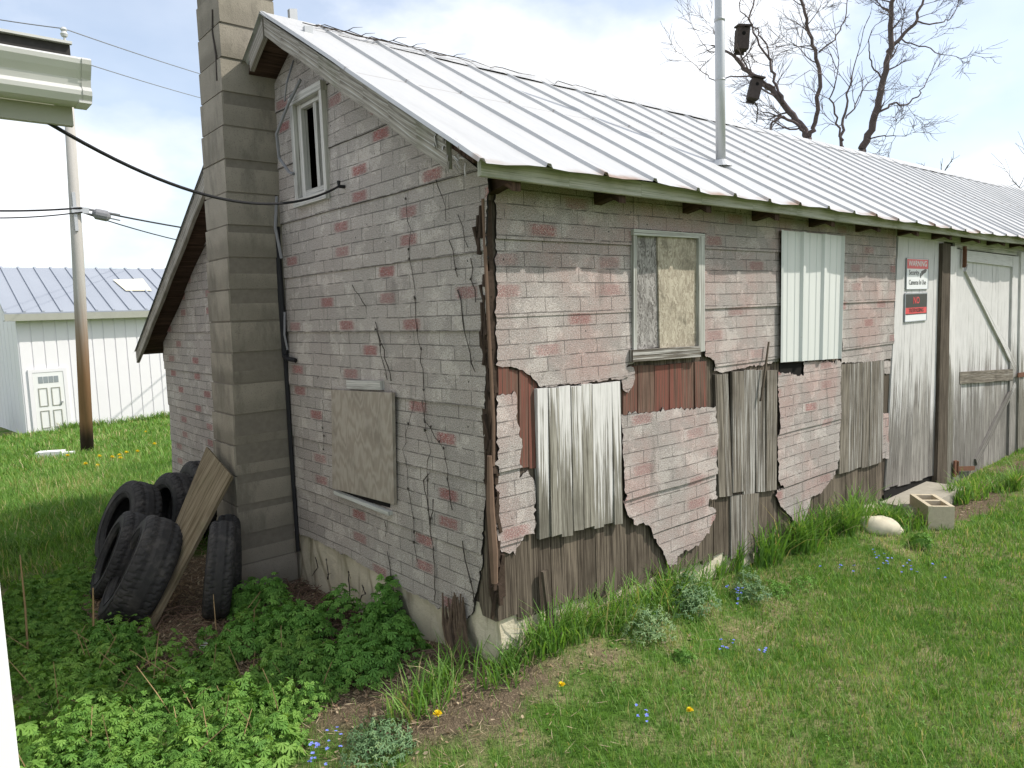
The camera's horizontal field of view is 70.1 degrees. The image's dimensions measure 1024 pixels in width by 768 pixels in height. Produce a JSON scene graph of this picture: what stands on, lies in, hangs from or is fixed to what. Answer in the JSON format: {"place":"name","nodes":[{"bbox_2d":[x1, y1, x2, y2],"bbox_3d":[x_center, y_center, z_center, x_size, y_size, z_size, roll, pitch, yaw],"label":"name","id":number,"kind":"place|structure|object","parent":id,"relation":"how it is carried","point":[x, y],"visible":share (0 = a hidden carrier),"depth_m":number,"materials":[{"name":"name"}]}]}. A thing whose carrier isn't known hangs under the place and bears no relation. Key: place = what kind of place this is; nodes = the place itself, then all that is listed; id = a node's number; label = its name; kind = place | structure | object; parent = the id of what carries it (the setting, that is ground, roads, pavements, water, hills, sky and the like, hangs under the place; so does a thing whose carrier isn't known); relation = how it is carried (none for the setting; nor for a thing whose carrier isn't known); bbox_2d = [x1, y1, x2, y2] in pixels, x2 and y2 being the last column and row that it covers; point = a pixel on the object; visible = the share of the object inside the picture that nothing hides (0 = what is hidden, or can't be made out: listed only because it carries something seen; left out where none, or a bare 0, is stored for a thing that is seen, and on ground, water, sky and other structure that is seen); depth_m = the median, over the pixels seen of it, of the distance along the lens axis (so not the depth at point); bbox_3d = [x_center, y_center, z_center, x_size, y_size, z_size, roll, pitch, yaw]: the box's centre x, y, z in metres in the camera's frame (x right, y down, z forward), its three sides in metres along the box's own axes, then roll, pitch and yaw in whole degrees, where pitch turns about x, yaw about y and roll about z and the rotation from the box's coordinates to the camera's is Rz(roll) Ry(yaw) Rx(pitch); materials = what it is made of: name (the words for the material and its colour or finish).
{"place":"outdoors","nodes":[
{"label":"outdoors","id":0,"kind":"place"},
{"bbox_2d":[6,575,363,766],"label":"leafy plants","id":1,"kind":"object","parent":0,"point":[296,597],"depth_m":4.19,"materials":[{"name":"green plant"}]},
{"bbox_2d":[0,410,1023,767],"bbox_3d":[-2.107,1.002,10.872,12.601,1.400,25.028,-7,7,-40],"label":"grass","id":2,"kind":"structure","parent":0,"point":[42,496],"depth_m":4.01,"materials":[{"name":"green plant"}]},
{"bbox_2d":[0,424,1023,767],"bbox_3d":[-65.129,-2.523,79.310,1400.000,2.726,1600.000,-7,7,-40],"label":"ground","id":3,"kind":"structure","parent":0,"point":[456,722],"depth_m":3.37,"materials":[{"name":"green plant"}]},
{"bbox_2d":[19,555,28,653],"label":"dry stalk","id":4,"kind":"object","parent":3,"relation":"on","point":[25,614],"visible":0.78,"depth_m":4.04,"materials":[{"name":"brown plant"}]},
{"bbox_2d":[0,28,91,767],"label":"house","id":5,"kind":"structure","parent":3,"relation":"on","point":[45,80],"depth_m":2.10,"materials":[{"name":"white paint"}]},
{"bbox_2d":[47,124,345,204],"bbox_3d":[-1.170,-0.909,3.162,0.048,0.269,2.073,-1,6,12],"label":"service cable","id":6,"kind":"object","parent":5,"relation":"attached to","point":[82,142],"visible":1,"depth_m":2.71,"materials":[{"name":"black rubber"}]},
{"bbox_2d":[35,449,74,457],"bbox_3d":[-7.806,1.211,12.492,0.560,0.140,0.200,-3,6,-10],"label":"white brick","id":7,"kind":"object","parent":3,"relation":"on","point":[52,452],"visible":0.33,"depth_m":12.40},
{"bbox_2d":[60,27,93,451],"bbox_3d":[-7.512,-2.093,12.605,0.465,7.845,0.276,-7,7,-40],"label":"utility pole","id":8,"kind":"object","parent":3,"relation":"on","point":[83,363],"visible":0.76,"depth_m":12.61,"materials":[{"name":"brown wood"}]},
{"bbox_2d":[0,208,175,239],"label":"overhead cable","id":9,"kind":"object","parent":8,"relation":"attached to","point":[101,214],"visible":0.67,"depth_m":12.68,"materials":[{"name":"black rubber"}]},
{"bbox_2d":[0,207,179,227],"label":"overhead cable","id":10,"kind":"object","parent":8,"relation":"attached to","point":[82,208],"visible":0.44,"depth_m":12.36,"materials":[{"name":"black rubber"}]},
{"bbox_2d":[0,19,199,73],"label":"overhead wire","id":11,"kind":"object","parent":8,"relation":"attached to","point":[94,39],"visible":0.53,"depth_m":13.20,"materials":[{"name":"grey metal"}]},
{"bbox_2d":[91,65,199,97],"bbox_3d":[-7.804,-7.468,18.755,3.146,2.696,14.928,-1,6,11],"label":"overhead wire","id":12,"kind":"object","parent":8,"relation":"attached to","point":[142,81],"visible":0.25,"depth_m":14.78,"materials":[{"name":"grey metal"}]},
{"bbox_2d":[0,266,168,432],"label":"barn","id":13,"kind":"structure","parent":3,"relation":"on","point":[38,378],"depth_m":19.48,"materials":[{"name":"metal"}]},
{"bbox_2d":[27,367,71,432],"bbox_3d":[-11.805,0.418,18.670,0.847,1.628,0.082,-7,7,-40],"label":"door","id":14,"kind":"structure","parent":13,"relation":"in","point":[48,388],"depth_m":18.66,"materials":[{"name":"white paint"}]},
{"bbox_2d":[92,588,94,628],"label":"dry stalk","id":15,"kind":"object","parent":3,"relation":"on","point":[93,620],"visible":0.59,"depth_m":4.09,"materials":[{"name":"brown plant"}]},
{"bbox_2d":[77,619,144,661],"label":"mugwort plant","id":16,"kind":"object","parent":3,"relation":"on","point":[125,628],"visible":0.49,"depth_m":4.01,"materials":[{"name":"green plant"}]},
{"bbox_2d":[89,511,146,599],"bbox_3d":[-2.695,1.193,5.041,0.433,0.608,0.624,-7,7,-40],"label":"tyre","id":17,"kind":"object","parent":3,"relation":"on","point":[114,556],"visible":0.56,"depth_m":4.87,"materials":[{"name":"rubber"}]},
{"bbox_2d":[95,480,161,559],"bbox_3d":[-2.957,1.107,5.624,0.451,0.708,0.721,-7,7,-40],"label":"tyre","id":18,"kind":"object","parent":3,"relation":"on","point":[144,498],"visible":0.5,"depth_m":5.62,"materials":[{"name":"rubber"}]},
{"bbox_2d":[98,515,182,625],"bbox_3d":[-2.366,1.200,4.668,0.543,0.694,0.720,-7,7,-40],"label":"tyre","id":19,"kind":"object","parent":3,"relation":"on","point":[157,542],"visible":0.88,"depth_m":4.41,"materials":[{"name":"rubber"}]},
{"bbox_2d":[154,472,192,521],"bbox_3d":[-2.817,1.065,6.056,0.346,0.665,0.663,-7,7,-40],"label":"tyre","id":20,"kind":"object","parent":3,"relation":"on","point":[173,487],"visible":0.41,"depth_m":5.97,"materials":[{"name":"rubber"}]},
{"bbox_2d":[1,550,363,767],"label":"ground cover","id":21,"kind":"object","parent":3,"relation":"on","point":[52,637],"visible":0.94,"depth_m":3.47,"materials":[{"name":"green plant"}]},
{"bbox_2d":[145,447,233,627],"bbox_3d":[-2.119,0.952,4.685,0.376,0.988,0.604,3,8,43],"label":"leaning board","id":22,"kind":"object","parent":3,"relation":"on","point":[211,481],"visible":0.67,"depth_m":4.69,"materials":[{"name":"wood"}]},
{"bbox_2d":[180,461,216,535],"bbox_3d":[-2.768,1.004,6.402,0.297,0.665,0.660,-7,7,-40],"label":"tyre","id":23,"kind":"object","parent":3,"relation":"on","point":[190,467],"visible":0.11,"depth_m":6.29,"materials":[{"name":"rubber"}]},
{"bbox_2d":[202,520,236,619],"bbox_3d":[-1.828,1.157,4.559,0.238,0.602,0.600,-4,6,-21],"label":"tyre","id":24,"kind":"object","parent":3,"relation":"on","point":[220,563],"visible":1,"depth_m":4.33,"materials":[{"name":"rubber"}]},
{"bbox_2d":[217,514,241,594],"bbox_3d":[-1.888,1.151,4.866,0.172,0.560,0.560,-4,6,-23],"label":"tyre","id":25,"kind":"object","parent":3,"relation":"on","point":[238,560],"visible":0.34,"depth_m":4.67,"materials":[{"name":"rubber"}]},
{"bbox_2d":[227,572,292,620],"bbox_3d":[-1.574,1.323,4.556,0.389,0.296,0.336,-1,6,8],"label":"mugwort plant","id":26,"kind":"object","parent":3,"relation":"on","point":[250,592],"visible":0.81,"depth_m":4.51,"materials":[{"name":"green plant"}]},
{"bbox_2d":[211,583,369,662],"bbox_3d":[-1.223,1.347,4.119,0.906,0.306,0.578,-4,6,-20],"label":"mugwort plant","id":27,"kind":"object","parent":3,"relation":"on","point":[296,618],"visible":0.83,"depth_m":4.03,"materials":[{"name":"green plant"}]},
{"bbox_2d":[307,742,341,767],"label":"blue flower","id":28,"kind":"object","parent":3,"relation":"on","point":[317,744],"visible":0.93,"depth_m":3.00,"materials":[{"name":"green plant"}]},
{"bbox_2d":[326,726,341,756],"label":"blue flower","id":29,"kind":"object","parent":3,"relation":"on","point":[336,739],"visible":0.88,"depth_m":3.08,"materials":[{"name":"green plant"}]},
{"bbox_2d":[318,601,432,690],"bbox_3d":[-0.747,1.348,3.813,0.629,0.280,0.644,-7,7,-40],"label":"mugwort plant","id":30,"kind":"object","parent":3,"relation":"on","point":[373,644],"visible":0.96,"depth_m":3.67,"materials":[{"name":"green plant"}]},
{"bbox_2d":[339,713,417,767],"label":"columbine plant","id":31,"kind":"object","parent":3,"relation":"on","point":[373,735],"visible":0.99,"depth_m":2.99,"materials":[{"name":"green plant"}]},
{"bbox_2d":[359,573,418,638],"bbox_3d":[-0.682,1.259,4.085,0.376,0.408,0.253,-2,6,2],"label":"mugwort plant","id":32,"kind":"object","parent":3,"relation":"on","point":[389,595],"visible":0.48,"depth_m":4.04,"materials":[{"name":"green plant"}]},
{"bbox_2d":[13,575,827,767],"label":"dry straw","id":33,"kind":"object","parent":3,"relation":"on","point":[406,684],"visible":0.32,"depth_m":3.40,"materials":[{"name":"beige plant"}]},
{"bbox_2d":[433,710,441,725],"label":"dandelion","id":34,"kind":"object","parent":3,"relation":"on","point":[438,713],"visible":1,"depth_m":3.13,"materials":[{"name":"yellow plant"}]},
{"bbox_2d":[407,592,471,670],"bbox_3d":[-0.355,1.265,3.613,0.202,0.455,0.426,-7,7,-40],"label":"vine stump","id":35,"kind":"object","parent":3,"relation":"on","point":[453,622],"visible":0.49,"depth_m":3.60,"materials":[{"name":"brown wood"}]},
{"bbox_2d":[558,681,564,695],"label":"dandelion","id":36,"kind":"object","parent":3,"relation":"on","point":[561,683],"visible":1,"depth_m":3.26,"materials":[{"name":"yellow plant"}]},
{"bbox_2d":[134,0,1023,663],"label":"shed","id":37,"kind":"structure","parent":3,"relation":"on","point":[690,336],"depth_m":4.45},
{"bbox_2d":[288,80,330,207],"bbox_3d":[-1.205,-1.427,4.407,0.087,0.665,0.440,-7,7,-40],"label":"window","id":38,"kind":"structure","parent":37,"relation":"in","point":[315,95],"depth_m":4.41,"materials":[{"name":"paint"}]},
{"bbox_2d":[312,557,404,613],"bbox_3d":[-0.977,1.283,4.504,0.008,0.259,1.166,-7,7,-40],"label":"dead vine","id":39,"kind":"object","parent":37,"relation":"attached to","point":[348,580],"visible":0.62,"depth_m":4.54,"materials":[{"name":"brown plant"}]},
{"bbox_2d":[321,179,475,608],"bbox_3d":[-0.679,0.105,3.981,0.008,2.218,1.639,-7,7,-40],"label":"dead vine","id":40,"kind":"object","parent":37,"relation":"attached to","point":[430,517],"visible":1,"depth_m":3.70,"materials":[{"name":"brown plant"}]},
{"bbox_2d":[302,22,595,91],"bbox_3d":[-0.246,-2.300,5.201,2.615,0.093,0.148,-7,7,-40],"label":"dead vine","id":41,"kind":"object","parent":37,"relation":"on","point":[375,39],"visible":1,"depth_m":4.77,"materials":[{"name":"brown plant"}]},
{"bbox_2d":[629,229,704,361],"bbox_3d":[0.877,-0.493,4.109,0.681,0.718,0.050,-7,7,-40],"label":"window","id":42,"kind":"structure","parent":37,"relation":"in","point":[668,268],"depth_m":4.10,"materials":[{"name":"brown wood"}]},
{"bbox_2d":[904,293,926,321],"bbox_3d":[3.530,-0.672,6.379,0.476,0.249,0.009,-7,7,-40],"label":"no trespassing sign","id":43,"kind":"object","parent":37,"relation":"attached to","point":[915,306],"visible":1,"depth_m":6.36,"materials":[{"name":"plastic"}]},
{"bbox_2d":[905,258,928,289],"bbox_3d":[3.534,-0.960,6.362,0.474,0.268,0.009,-7,7,-40],"label":"warning sign","id":44,"kind":"object","parent":37,"relation":"attached to","point":[917,273],"visible":1,"depth_m":6.35,"materials":[{"name":"white plastic"}]},
{"bbox_2d":[950,246,1023,484],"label":"door","id":45,"kind":"structure","parent":37,"relation":"in","point":[987,284],"depth_m":7.63,"materials":[{"name":"white wood"}]},
{"bbox_2d":[635,704,647,733],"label":"blue flower","id":46,"kind":"object","parent":3,"relation":"on","point":[646,714],"visible":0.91,"depth_m":3.09,"materials":[{"name":"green plant"}]},
{"bbox_2d":[617,589,676,645],"bbox_3d":[0.660,1.226,3.843,0.332,0.223,0.422,-5,6,-27],"label":"columbine plant","id":47,"kind":"object","parent":3,"relation":"on","point":[653,628],"visible":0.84,"depth_m":3.72,"materials":[{"name":"green plant"}]},
{"bbox_2d":[670,646,697,666],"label":"leafy weed","id":48,"kind":"object","parent":3,"relation":"on","point":[685,653],"visible":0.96,"depth_m":3.61,"materials":[{"name":"green plant"}]},
{"bbox_2d":[686,707,693,721],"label":"dandelion","id":49,"kind":"object","parent":3,"relation":"on","point":[689,709],"visible":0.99,"depth_m":3.14,"materials":[{"name":"yellow plant"}]},
{"bbox_2d":[359,462,1023,767],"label":"clover","id":50,"kind":"object","parent":3,"relation":"on","point":[685,663],"visible":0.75,"depth_m":3.71,"materials":[{"name":"green plant"}]},
{"bbox_2d":[665,569,721,620],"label":"columbine plant","id":51,"kind":"object","parent":3,"relation":"on","point":[689,598],"visible":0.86,"depth_m":4.09,"materials":[{"name":"green plant"}]},
{"bbox_2d":[719,638,734,654],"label":"blue flower","id":52,"kind":"object","parent":3,"relation":"on","point":[722,646],"visible":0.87,"depth_m":3.76,"materials":[{"name":"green plant"}]},
{"bbox_2d":[725,585,749,610],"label":"blue flower","id":53,"kind":"object","parent":3,"relation":"on","point":[726,586],"visible":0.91,"depth_m":4.34,"materials":[{"name":"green plant"}]},
{"bbox_2d":[729,564,772,601],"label":"columbine plant","id":54,"kind":"object","parent":3,"relation":"on","point":[748,587],"visible":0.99,"depth_m":4.39,"materials":[{"name":"green plant"}]},
{"bbox_2d":[660,0,850,139],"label":"bare tree","id":55,"kind":"object","parent":3,"relation":"on","point":[778,96],"visible":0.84,"depth_m":13.96,"materials":[{"name":"brown plant"}]},
{"bbox_2d":[734,23,752,55],"bbox_3d":[4.510,-6.751,14.259,0.286,0.550,0.292,-2,6,0],"label":"nest box","id":56,"kind":"object","parent":55,"relation":"hanging from","point":[744,43],"visible":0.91,"depth_m":14.19,"materials":[{"name":"brown wood"}]},
{"bbox_2d":[746,74,765,122],"bbox_3d":[4.595,-5.385,13.752,0.315,0.880,0.248,-2,6,0],"label":"nest box","id":57,"kind":"object","parent":55,"relation":"hanging from","point":[754,89],"visible":0.99,"depth_m":13.68,"materials":[{"name":"brown wood"}]},
{"bbox_2d":[758,647,766,665],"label":"blue flower","id":58,"kind":"object","parent":3,"relation":"on","point":[764,655],"visible":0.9,"depth_m":3.69,"materials":[{"name":"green plant"}]},
{"bbox_2d":[764,574,818,598],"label":"leafy weed","id":59,"kind":"object","parent":3,"relation":"on","point":[775,584],"visible":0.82,"depth_m":4.54,"materials":[{"name":"green plant"}]},
{"bbox_2d":[819,564,853,577],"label":"blue flower","id":60,"kind":"object","parent":3,"relation":"on","point":[840,567],"visible":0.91,"depth_m":4.80,"materials":[{"name":"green plant"}]},
{"bbox_2d":[786,0,915,146],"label":"bare sapling","id":61,"kind":"object","parent":3,"relation":"on","point":[840,135],"visible":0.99,"depth_m":12.84,"materials":[{"name":"brown plant"}]},
{"bbox_2d":[858,516,903,535],"bbox_3d":[2.829,1.099,5.586,0.380,0.177,0.221,9,2,-16],"label":"stone","id":62,"kind":"object","parent":3,"relation":"on","point":[881,525],"visible":0.62,"depth_m":5.50,"materials":[{"name":"beige stone"}]},
{"bbox_2d":[872,549,891,564],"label":"blue flower","id":63,"kind":"object","parent":3,"relation":"on","point":[879,555],"visible":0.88,"depth_m":5.03,"materials":[{"name":"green plant"}]},
{"bbox_2d":[875,557,946,585],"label":"blue flower","id":64,"kind":"object","parent":3,"relation":"on","point":[903,568],"visible":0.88,"depth_m":4.92,"materials":[{"name":"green plant"}]},
{"bbox_2d":[892,517,934,549],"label":"leafy weed","id":65,"kind":"object","parent":3,"relation":"on","point":[917,540],"visible":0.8,"depth_m":5.30,"materials":[{"name":"green plant"}]},
{"bbox_2d":[880,481,964,518],"bbox_3d":[3.591,1.063,6.372,1.000,0.205,0.320,-7,7,-40],"label":"concrete step","id":66,"kind":"object","parent":3,"relation":"on","point":[926,487],"visible":0.37,"depth_m":6.39,"materials":[{"name":"grey concrete"}]},
{"bbox_2d":[855,0,1006,155],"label":"bare tree","id":67,"kind":"object","parent":3,"relation":"on","point":[877,109],"visible":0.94,"depth_m":13.95,"materials":[{"name":"brown plant"}]},
{"bbox_2d":[910,494,954,530],"bbox_3d":[3.375,1.046,5.878,0.190,0.230,0.390,-1,6,9],"label":"concrete block","id":68,"kind":"object","parent":3,"relation":"on","point":[942,511],"depth_m":5.70,"materials":[{"name":"grey concrete"}]},
{"bbox_2d":[916,151,956,170],"bbox_3d":[16.965,-5.247,29.519,0.945,8.019,1.629,-7,7,-40],"label":"bare tree","id":69,"kind":"object","parent":3,"relation":"on","point":[941,164],"visible":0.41,"depth_m":28.88,"materials":[{"name":"plant"}]},
{"bbox_2d":[991,132,1023,187],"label":"bare tree","id":70,"kind":"object","parent":3,"relation":"on","point":[1008,167],"visible":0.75,"depth_m":34.55,"materials":[{"name":"plant"}]},
{"bbox_2d":[0,0,1023,268],"label":"sky","id":71,"kind":"structure","parent":0,"point":[611,46],"materials":[{"name":"white"}]}
]}

